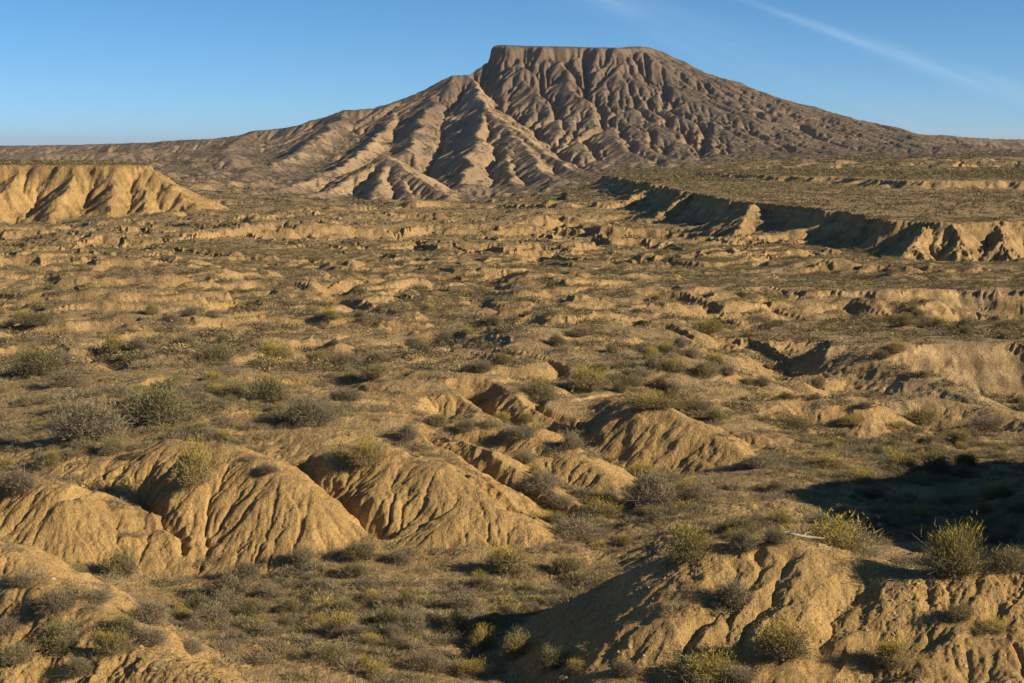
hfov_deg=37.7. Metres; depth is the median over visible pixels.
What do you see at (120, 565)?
shrub
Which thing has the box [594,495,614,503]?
shrub
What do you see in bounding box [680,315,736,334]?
shrub
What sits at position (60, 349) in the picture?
shrub
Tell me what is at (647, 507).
shrub
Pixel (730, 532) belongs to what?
shrub
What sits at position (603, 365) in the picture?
shrub
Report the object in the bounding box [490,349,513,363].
shrub
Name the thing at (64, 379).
shrub
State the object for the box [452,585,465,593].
shrub
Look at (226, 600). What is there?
shrub
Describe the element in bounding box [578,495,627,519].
shrub
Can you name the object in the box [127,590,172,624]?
shrub
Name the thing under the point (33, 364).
shrub
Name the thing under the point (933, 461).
shrub
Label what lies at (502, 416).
shrub
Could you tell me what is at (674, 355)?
shrub
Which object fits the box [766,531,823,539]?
dead branch
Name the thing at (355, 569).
shrub
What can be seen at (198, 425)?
shrub
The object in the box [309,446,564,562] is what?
mound
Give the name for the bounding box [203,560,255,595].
shrub
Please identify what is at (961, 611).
shrub
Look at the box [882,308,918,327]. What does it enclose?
shrub
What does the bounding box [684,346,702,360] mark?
shrub
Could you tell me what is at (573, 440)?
shrub
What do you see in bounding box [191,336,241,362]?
shrub
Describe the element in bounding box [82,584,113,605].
shrub
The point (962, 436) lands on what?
shrub
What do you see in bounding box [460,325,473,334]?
shrub
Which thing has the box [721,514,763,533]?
shrub
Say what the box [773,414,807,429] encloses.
shrub
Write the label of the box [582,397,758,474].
mound
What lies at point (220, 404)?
shrub
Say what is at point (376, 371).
shrub
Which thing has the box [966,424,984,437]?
shrub
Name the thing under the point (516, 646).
shrub
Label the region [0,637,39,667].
shrub
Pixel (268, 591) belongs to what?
shrub
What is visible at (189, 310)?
shrub
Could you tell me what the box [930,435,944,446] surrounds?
shrub
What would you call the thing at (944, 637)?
mound
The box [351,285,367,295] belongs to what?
shrub
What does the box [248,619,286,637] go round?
shrub
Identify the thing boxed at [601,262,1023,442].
bank
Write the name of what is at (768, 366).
shrub
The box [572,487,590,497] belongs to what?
shrub
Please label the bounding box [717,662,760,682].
shrub
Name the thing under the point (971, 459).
shrub
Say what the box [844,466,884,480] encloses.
shrub
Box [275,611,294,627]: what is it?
shrub
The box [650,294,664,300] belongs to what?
shrub
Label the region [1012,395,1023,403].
shrub
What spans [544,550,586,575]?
shrub
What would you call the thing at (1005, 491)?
shrub
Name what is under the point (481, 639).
shrub
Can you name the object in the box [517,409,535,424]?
shrub
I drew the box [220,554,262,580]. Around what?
shrub
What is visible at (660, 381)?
shrub
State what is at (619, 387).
shrub
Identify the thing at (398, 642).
shrub
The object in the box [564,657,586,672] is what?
shrub
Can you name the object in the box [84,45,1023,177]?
mesa
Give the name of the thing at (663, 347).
shrub
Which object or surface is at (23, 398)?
shrub
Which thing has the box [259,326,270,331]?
shrub
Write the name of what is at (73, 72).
sky
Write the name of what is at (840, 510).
shrub
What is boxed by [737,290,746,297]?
shrub
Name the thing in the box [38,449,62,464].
shrub
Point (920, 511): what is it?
shrub
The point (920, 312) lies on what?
shrub
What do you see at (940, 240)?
scarp
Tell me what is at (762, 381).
shrub
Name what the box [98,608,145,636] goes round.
shrub
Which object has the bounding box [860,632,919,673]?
shrub
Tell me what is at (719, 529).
shrub
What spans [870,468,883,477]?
shrub
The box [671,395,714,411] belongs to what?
shrub
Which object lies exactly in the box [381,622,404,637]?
shrub
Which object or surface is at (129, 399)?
shrub
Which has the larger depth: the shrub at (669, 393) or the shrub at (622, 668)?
the shrub at (669, 393)
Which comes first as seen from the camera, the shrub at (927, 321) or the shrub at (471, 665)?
the shrub at (471, 665)
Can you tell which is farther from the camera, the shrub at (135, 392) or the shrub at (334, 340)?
the shrub at (334, 340)
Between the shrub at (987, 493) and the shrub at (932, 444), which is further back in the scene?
the shrub at (932, 444)
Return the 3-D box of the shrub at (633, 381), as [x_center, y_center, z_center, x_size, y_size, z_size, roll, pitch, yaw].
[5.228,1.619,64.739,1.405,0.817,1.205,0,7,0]
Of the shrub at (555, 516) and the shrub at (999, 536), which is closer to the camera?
the shrub at (999, 536)
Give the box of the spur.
[286,80,589,201]
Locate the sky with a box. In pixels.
[0,0,1023,145]
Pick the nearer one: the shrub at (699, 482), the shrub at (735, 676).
the shrub at (735, 676)
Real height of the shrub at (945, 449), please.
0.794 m
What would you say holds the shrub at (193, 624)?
on the ground at (314, 443)
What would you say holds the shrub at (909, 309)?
on the ground at (314, 443)
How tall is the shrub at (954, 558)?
1.570 m
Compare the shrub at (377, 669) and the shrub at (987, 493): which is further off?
the shrub at (987, 493)
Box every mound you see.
[0,476,154,565]
[0,541,256,682]
[0,645,249,682]
[119,438,378,571]
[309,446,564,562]
[390,431,611,526]
[441,423,636,498]
[490,537,938,682]
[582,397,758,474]
[878,563,1023,682]
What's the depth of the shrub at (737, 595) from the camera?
29.42 m
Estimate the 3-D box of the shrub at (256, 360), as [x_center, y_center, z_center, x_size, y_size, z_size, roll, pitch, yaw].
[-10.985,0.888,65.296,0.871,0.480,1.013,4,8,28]
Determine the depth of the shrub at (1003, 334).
82.00 m
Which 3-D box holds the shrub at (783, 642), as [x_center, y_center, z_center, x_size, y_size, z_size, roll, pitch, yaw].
[5.043,5.443,27.727,1.263,1.080,1.322,-4,8,-26]
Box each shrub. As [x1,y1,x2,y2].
[0,336,11,342]
[0,459,43,495]
[0,614,26,634]
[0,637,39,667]
[3,318,14,326]
[4,309,62,326]
[4,338,92,377]
[6,569,39,587]
[12,308,26,317]
[17,394,30,404]
[27,582,89,618]
[29,611,99,657]
[31,365,93,387]
[32,379,144,443]
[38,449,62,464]
[45,284,54,289]
[45,401,73,414]
[52,652,96,678]
[54,346,65,358]
[60,446,73,457]
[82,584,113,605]
[83,625,147,658]
[96,333,128,353]
[96,434,129,454]
[97,540,149,577]
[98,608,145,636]
[112,374,208,426]
[117,352,127,360]
[120,392,138,407]
[122,332,150,351]
[123,386,148,400]
[126,621,173,648]
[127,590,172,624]
[142,300,163,314]
[161,309,181,321]
[161,431,219,496]
[171,389,184,402]
[171,603,191,619]
[172,590,217,610]
[175,331,200,343]
[177,633,209,655]
[179,304,201,316]
[181,612,204,630]
[183,597,234,624]
[190,421,210,429]
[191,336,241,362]
[198,423,218,437]
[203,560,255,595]
[204,368,227,381]
[205,308,219,317]
[206,378,221,384]
[206,382,228,393]
[207,584,244,603]
[208,588,238,614]
[212,397,231,409]
[212,429,234,441]
[215,379,252,398]
[216,330,230,342]
[220,392,237,404]
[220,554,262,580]
[229,595,272,618]
[233,366,301,406]
[246,611,274,624]
[247,391,348,429]
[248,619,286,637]
[250,359,265,365]
[253,463,280,475]
[253,583,287,600]
[254,340,306,360]
[259,319,273,329]
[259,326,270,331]
[269,402,282,411]
[274,595,301,613]
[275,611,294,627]
[282,539,322,568]
[303,610,330,626]
[305,307,316,314]
[307,347,333,360]
[309,640,354,663]
[320,608,364,633]
[321,306,342,318]
[323,344,361,367]
[326,383,366,402]
[328,337,339,345]
[330,594,361,612]
[331,620,381,641]
[336,534,385,564]
[339,558,372,577]
[341,433,391,467]
[342,362,353,370]
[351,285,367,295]
[353,309,365,316]
[355,352,369,366]
[356,355,392,379]
[356,653,372,668]
[357,630,387,647]
[358,657,395,680]
[359,588,382,602]
[364,347,391,362]
[372,603,406,624]
[379,545,415,566]
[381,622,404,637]
[383,631,411,650]
[391,648,448,673]
[393,420,426,440]
[394,606,431,633]
[395,588,419,605]
[398,639,431,656]
[401,335,423,346]
[415,340,429,350]
[419,299,435,311]
[423,410,451,430]
[425,298,435,304]
[436,326,458,343]
[436,603,475,637]
[438,586,481,614]
[449,655,494,677]
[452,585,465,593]
[455,417,476,432]
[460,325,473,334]
[461,359,495,372]
[466,623,500,650]
[470,572,501,591]
[477,541,535,576]
[483,314,496,322]
[486,315,502,325]
[487,609,505,618]
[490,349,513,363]
[494,411,513,422]
[495,624,533,658]
[500,602,520,618]
[501,421,541,440]
[512,446,537,463]
[517,369,567,403]
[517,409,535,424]
[517,579,539,594]
[520,601,540,613]
[521,465,565,495]
[522,310,531,314]
[528,463,543,474]
[534,491,575,508]
[535,642,570,669]
[538,591,565,607]
[543,509,568,523]
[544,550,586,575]
[546,328,568,346]
[548,583,568,597]
[549,507,609,541]
[558,365,618,390]
[558,426,587,449]
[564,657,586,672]
[567,325,593,336]
[568,569,588,580]
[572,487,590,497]
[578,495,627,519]
[591,361,611,371]
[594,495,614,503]
[599,483,620,501]
[602,373,622,383]
[605,343,619,353]
[605,657,642,677]
[609,380,631,393]
[611,531,633,546]
[612,388,689,410]
[620,457,686,507]
[621,370,645,386]
[623,458,662,477]
[630,363,652,377]
[640,504,654,515]
[641,343,662,358]
[644,353,662,368]
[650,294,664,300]
[651,375,669,388]
[656,645,743,682]
[658,340,678,352]
[659,353,691,372]
[659,518,722,563]
[660,471,680,482]
[663,350,684,361]
[663,377,684,391]
[663,388,680,398]
[671,335,687,347]
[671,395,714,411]
[671,475,694,492]
[676,475,721,500]
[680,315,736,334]
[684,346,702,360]
[686,476,714,493]
[688,355,725,379]
[703,406,725,422]
[708,569,761,610]
[709,353,724,362]
[712,523,727,533]
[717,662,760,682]
[718,527,740,539]
[719,361,735,375]
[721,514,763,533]
[725,525,763,553]
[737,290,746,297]
[737,451,785,468]
[739,376,754,384]
[745,615,821,660]
[749,528,764,540]
[754,375,772,386]
[758,523,789,545]
[761,361,772,368]
[761,506,900,554]
[764,476,789,492]
[766,507,792,524]
[771,318,786,325]
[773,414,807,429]
[779,390,795,398]
[785,454,803,460]
[806,374,825,388]
[811,451,855,470]
[811,511,833,523]
[826,440,837,447]
[832,502,854,515]
[837,412,868,426]
[840,518,870,534]
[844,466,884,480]
[847,483,889,500]
[856,400,872,408]
[860,323,870,331]
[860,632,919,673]
[868,435,881,443]
[870,348,892,359]
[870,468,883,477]
[878,449,921,471]
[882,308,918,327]
[882,439,899,445]
[886,338,910,352]
[901,402,945,426]
[903,303,921,312]
[904,502,936,519]
[911,516,1000,584]
[912,307,925,315]
[914,445,954,473]
[915,315,932,325]
[919,368,930,377]
[925,314,949,327]
[927,441,941,449]
[928,442,948,453]
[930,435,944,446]
[936,497,954,504]
[939,598,978,622]
[948,411,1009,431]
[948,428,973,443]
[949,462,973,478]
[950,446,985,467]
[952,314,977,328]
[954,440,970,449]
[957,322,976,333]
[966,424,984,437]
[975,501,994,513]
[975,614,1010,637]
[976,481,1000,499]
[979,526,1021,544]
[987,540,1023,576]
[990,316,1022,326]
[991,482,1015,500]
[994,450,1009,458]
[996,444,1008,451]
[1000,330,1012,337]
[1010,499,1023,512]
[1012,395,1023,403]
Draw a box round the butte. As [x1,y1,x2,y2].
[0,162,228,224]
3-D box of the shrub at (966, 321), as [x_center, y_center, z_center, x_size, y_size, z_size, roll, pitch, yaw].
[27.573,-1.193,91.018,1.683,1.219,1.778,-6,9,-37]
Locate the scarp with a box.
[560,164,1023,261]
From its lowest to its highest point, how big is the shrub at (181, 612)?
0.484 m
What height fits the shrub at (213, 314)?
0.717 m
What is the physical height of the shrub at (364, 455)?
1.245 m
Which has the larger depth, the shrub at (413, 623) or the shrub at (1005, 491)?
the shrub at (1005, 491)
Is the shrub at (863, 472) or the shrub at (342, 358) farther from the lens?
the shrub at (342, 358)
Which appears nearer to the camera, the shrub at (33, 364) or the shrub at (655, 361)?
the shrub at (33, 364)
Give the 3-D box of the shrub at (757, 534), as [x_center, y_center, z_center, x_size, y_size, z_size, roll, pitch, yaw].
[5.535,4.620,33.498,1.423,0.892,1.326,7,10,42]
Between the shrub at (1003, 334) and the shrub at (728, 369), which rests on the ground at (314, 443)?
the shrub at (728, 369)
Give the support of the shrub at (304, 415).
on the ground at (314, 443)
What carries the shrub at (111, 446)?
on the ground at (314, 443)
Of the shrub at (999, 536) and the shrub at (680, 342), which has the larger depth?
the shrub at (680, 342)
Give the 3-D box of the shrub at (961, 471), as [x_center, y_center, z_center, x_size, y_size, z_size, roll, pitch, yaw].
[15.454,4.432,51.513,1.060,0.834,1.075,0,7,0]
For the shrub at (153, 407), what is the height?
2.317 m
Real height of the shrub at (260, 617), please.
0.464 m
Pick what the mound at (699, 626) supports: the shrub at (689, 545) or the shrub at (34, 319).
the shrub at (689, 545)
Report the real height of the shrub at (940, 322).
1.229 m
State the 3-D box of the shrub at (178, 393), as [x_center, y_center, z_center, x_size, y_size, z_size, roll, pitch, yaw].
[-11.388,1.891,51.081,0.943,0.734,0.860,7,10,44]
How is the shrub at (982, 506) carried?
on the ground at (314, 443)
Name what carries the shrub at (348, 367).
on the ground at (314, 443)
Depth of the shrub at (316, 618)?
34.48 m
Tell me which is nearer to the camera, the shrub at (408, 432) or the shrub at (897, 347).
the shrub at (408, 432)
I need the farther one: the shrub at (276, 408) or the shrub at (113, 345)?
the shrub at (113, 345)
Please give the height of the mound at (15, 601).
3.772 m
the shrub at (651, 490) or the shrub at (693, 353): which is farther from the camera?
the shrub at (693, 353)
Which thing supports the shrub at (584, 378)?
on the ground at (314, 443)
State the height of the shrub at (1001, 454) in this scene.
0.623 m
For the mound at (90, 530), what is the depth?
40.92 m
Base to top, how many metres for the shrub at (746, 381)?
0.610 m
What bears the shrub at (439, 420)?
on the mound at (571, 468)
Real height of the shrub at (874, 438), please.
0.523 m
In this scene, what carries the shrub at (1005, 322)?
on the bank
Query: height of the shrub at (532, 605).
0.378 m
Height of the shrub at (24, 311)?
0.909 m
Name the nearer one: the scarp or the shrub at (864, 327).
the shrub at (864, 327)
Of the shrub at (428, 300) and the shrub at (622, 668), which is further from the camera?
the shrub at (428, 300)
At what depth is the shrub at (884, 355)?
76.35 m
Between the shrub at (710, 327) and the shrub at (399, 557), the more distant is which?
the shrub at (710, 327)
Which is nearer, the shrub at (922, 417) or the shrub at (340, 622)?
the shrub at (340, 622)
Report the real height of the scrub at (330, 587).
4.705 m
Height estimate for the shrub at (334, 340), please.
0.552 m
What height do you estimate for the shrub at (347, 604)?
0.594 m
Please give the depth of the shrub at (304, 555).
39.58 m
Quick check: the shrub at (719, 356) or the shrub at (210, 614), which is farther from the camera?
the shrub at (719, 356)
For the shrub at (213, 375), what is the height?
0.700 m
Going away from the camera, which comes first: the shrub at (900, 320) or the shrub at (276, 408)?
the shrub at (276, 408)
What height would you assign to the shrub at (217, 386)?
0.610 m
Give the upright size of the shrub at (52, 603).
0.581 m
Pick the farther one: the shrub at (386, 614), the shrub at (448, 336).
the shrub at (448, 336)
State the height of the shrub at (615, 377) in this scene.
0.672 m
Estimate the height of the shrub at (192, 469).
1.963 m
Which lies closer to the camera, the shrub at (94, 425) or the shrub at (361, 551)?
the shrub at (361, 551)
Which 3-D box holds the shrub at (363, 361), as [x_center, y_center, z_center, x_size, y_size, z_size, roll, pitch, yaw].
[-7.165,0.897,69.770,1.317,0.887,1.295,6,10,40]
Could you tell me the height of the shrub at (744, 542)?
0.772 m
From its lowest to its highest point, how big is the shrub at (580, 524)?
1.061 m
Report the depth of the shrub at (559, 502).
44.42 m
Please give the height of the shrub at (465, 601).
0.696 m
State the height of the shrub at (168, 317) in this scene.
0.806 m
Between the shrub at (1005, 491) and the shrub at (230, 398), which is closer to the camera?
the shrub at (1005, 491)
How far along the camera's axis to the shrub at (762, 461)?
51.22 m
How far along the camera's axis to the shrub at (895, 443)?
58.09 m
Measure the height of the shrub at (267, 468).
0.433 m
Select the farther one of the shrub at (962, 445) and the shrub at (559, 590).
the shrub at (962, 445)
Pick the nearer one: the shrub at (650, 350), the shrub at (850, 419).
the shrub at (850, 419)
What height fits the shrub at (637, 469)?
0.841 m
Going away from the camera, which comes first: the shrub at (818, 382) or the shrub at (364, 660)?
the shrub at (364, 660)
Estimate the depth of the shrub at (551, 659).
29.62 m
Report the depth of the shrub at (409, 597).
35.67 m
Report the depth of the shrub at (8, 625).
26.67 m
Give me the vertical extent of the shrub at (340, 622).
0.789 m
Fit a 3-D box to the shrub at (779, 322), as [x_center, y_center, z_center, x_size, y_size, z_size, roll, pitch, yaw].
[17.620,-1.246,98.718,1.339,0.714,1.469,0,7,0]
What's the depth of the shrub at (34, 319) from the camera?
77.09 m
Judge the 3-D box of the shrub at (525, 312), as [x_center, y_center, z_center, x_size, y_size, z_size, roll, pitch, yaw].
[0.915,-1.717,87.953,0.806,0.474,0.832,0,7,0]
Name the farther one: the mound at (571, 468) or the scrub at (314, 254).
the scrub at (314, 254)
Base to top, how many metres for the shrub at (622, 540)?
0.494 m
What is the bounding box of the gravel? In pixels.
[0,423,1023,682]
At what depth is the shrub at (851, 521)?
40.36 m
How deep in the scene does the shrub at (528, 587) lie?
37.34 m
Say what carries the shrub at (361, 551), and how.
on the ground at (314, 443)
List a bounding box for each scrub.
[0,156,1023,250]
[0,215,1023,441]
[0,361,1023,682]
[4,81,1023,204]
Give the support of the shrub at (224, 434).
on the ground at (314, 443)
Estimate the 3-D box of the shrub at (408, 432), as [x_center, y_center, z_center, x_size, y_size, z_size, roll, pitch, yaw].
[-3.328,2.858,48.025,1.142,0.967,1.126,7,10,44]
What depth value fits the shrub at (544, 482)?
45.33 m
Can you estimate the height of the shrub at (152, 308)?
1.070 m
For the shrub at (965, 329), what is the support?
on the bank
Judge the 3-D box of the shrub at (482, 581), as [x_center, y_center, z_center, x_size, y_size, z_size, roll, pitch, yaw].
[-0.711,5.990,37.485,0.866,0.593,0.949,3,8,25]
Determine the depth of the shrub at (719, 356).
70.44 m
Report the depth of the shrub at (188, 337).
70.54 m
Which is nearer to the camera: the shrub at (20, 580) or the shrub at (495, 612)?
the shrub at (20, 580)
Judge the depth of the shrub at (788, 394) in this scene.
64.56 m
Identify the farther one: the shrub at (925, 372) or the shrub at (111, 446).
the shrub at (925, 372)
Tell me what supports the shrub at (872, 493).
on the ground at (314, 443)
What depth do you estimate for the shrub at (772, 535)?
30.96 m
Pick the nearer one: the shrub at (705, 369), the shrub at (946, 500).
the shrub at (946, 500)
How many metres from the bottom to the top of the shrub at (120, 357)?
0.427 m
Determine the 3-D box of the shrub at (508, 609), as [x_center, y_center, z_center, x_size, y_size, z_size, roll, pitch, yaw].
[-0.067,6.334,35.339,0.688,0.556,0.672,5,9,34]
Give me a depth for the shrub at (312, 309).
87.38 m
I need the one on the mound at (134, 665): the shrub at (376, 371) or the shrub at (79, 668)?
the shrub at (79, 668)
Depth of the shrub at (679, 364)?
67.26 m
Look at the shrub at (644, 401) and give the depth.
56.16 m
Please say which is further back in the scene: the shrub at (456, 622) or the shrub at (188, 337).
the shrub at (188, 337)
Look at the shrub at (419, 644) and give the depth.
31.63 m
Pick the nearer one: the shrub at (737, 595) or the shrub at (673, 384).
the shrub at (737, 595)
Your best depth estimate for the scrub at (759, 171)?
384.62 m
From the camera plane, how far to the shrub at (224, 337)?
70.32 m
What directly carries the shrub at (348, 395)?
on the ground at (314, 443)
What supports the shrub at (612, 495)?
on the ground at (314, 443)
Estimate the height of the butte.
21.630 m
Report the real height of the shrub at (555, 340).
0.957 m
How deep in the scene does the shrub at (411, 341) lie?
76.05 m
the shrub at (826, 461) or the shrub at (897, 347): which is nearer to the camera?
the shrub at (826, 461)
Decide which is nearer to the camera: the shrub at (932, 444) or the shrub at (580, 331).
the shrub at (932, 444)
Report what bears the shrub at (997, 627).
on the mound at (944, 637)
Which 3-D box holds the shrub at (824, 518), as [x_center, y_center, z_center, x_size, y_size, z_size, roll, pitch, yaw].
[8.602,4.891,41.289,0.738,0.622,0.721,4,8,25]
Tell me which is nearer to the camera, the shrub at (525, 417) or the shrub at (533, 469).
the shrub at (533, 469)
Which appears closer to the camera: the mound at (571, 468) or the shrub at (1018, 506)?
the shrub at (1018, 506)
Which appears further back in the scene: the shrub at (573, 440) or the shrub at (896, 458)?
the shrub at (896, 458)
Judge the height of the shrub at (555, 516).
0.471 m
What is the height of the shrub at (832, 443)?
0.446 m
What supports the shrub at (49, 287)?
on the ground at (314, 443)
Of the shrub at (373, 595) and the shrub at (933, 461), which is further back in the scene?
the shrub at (933, 461)
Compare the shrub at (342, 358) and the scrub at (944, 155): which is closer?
the shrub at (342, 358)
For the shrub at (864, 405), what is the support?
on the ground at (314, 443)
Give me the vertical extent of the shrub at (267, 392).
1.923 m
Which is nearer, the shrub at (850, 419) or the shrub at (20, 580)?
the shrub at (20, 580)
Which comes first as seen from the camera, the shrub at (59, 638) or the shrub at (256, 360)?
the shrub at (59, 638)
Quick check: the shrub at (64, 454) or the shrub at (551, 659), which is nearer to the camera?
the shrub at (551, 659)
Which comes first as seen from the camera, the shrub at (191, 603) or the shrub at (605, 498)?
the shrub at (191, 603)
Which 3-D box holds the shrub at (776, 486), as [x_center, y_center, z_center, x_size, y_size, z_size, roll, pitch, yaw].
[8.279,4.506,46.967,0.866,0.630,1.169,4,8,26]
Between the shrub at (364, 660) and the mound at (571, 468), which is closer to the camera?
the shrub at (364, 660)
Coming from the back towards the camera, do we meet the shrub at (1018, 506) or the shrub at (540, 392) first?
the shrub at (540, 392)
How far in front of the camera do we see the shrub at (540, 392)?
60.99 m
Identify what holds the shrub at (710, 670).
on the mound at (699, 626)
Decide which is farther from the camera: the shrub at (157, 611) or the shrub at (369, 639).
the shrub at (369, 639)
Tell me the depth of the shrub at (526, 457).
48.10 m
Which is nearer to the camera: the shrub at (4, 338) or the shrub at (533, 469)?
the shrub at (533, 469)
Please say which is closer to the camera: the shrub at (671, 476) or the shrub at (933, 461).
the shrub at (671, 476)
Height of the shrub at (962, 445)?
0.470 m
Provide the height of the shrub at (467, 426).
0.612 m
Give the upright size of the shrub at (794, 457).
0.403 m
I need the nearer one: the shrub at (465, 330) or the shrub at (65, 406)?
the shrub at (65, 406)
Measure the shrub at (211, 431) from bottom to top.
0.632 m
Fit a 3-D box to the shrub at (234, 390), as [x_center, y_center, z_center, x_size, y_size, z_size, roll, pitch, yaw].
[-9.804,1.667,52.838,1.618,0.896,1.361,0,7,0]
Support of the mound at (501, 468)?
on the ground at (314, 443)
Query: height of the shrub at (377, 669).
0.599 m
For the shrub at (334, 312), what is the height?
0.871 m
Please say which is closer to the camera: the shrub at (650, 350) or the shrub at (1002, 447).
the shrub at (1002, 447)
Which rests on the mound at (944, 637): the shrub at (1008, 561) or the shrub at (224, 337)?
the shrub at (1008, 561)
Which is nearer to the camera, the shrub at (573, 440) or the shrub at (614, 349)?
the shrub at (573, 440)
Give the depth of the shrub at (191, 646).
27.55 m
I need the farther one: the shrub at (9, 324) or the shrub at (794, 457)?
the shrub at (9, 324)
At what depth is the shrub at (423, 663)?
30.52 m
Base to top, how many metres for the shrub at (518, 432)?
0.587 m
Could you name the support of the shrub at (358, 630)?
on the ground at (314, 443)
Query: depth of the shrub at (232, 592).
36.84 m
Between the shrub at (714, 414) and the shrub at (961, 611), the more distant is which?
the shrub at (714, 414)
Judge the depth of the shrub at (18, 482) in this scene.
41.76 m
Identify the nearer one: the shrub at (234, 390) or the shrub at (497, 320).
the shrub at (234, 390)
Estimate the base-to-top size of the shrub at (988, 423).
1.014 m
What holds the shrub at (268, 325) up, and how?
on the ground at (314, 443)
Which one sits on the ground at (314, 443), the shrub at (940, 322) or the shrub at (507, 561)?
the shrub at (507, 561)
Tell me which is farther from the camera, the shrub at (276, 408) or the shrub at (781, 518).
the shrub at (276, 408)
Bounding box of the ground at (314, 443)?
[0,143,1023,682]
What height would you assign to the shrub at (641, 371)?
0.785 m
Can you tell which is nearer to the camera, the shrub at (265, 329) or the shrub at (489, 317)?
the shrub at (265, 329)
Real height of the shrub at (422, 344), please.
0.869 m
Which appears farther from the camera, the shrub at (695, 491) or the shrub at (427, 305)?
the shrub at (427, 305)
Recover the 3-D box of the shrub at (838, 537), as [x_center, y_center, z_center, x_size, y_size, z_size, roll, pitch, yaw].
[6.813,4.176,32.440,3.624,1.323,1.643,0,7,0]
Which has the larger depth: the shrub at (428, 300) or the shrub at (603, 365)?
the shrub at (428, 300)
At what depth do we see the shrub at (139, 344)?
67.38 m
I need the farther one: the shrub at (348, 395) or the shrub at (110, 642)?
the shrub at (348, 395)
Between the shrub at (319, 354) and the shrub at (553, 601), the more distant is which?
the shrub at (319, 354)
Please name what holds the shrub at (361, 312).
on the ground at (314, 443)
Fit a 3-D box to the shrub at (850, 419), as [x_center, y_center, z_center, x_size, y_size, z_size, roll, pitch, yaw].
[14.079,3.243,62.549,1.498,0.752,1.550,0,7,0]
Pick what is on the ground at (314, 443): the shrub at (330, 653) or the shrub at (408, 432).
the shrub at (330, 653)
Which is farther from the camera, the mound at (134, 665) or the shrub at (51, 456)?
the shrub at (51, 456)
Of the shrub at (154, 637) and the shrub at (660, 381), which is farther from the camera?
the shrub at (660, 381)
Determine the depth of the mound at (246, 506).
41.68 m
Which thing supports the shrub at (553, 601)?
on the ground at (314, 443)
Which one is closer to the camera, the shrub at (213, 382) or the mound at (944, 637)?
the mound at (944, 637)
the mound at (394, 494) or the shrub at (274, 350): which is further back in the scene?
the shrub at (274, 350)
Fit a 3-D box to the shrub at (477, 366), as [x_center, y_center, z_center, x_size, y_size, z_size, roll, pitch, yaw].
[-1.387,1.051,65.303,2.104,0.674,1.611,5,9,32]
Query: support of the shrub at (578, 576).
on the ground at (314, 443)
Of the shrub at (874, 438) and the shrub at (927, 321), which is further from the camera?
the shrub at (927, 321)
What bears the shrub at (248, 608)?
on the ground at (314, 443)
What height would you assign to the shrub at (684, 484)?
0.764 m
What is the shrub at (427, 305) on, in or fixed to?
on the ground at (314, 443)
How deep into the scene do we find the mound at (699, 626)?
29.34 m
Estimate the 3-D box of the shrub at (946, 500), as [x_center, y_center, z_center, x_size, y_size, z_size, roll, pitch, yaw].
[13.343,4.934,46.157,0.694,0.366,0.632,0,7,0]
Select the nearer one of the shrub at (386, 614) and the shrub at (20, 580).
the shrub at (20, 580)

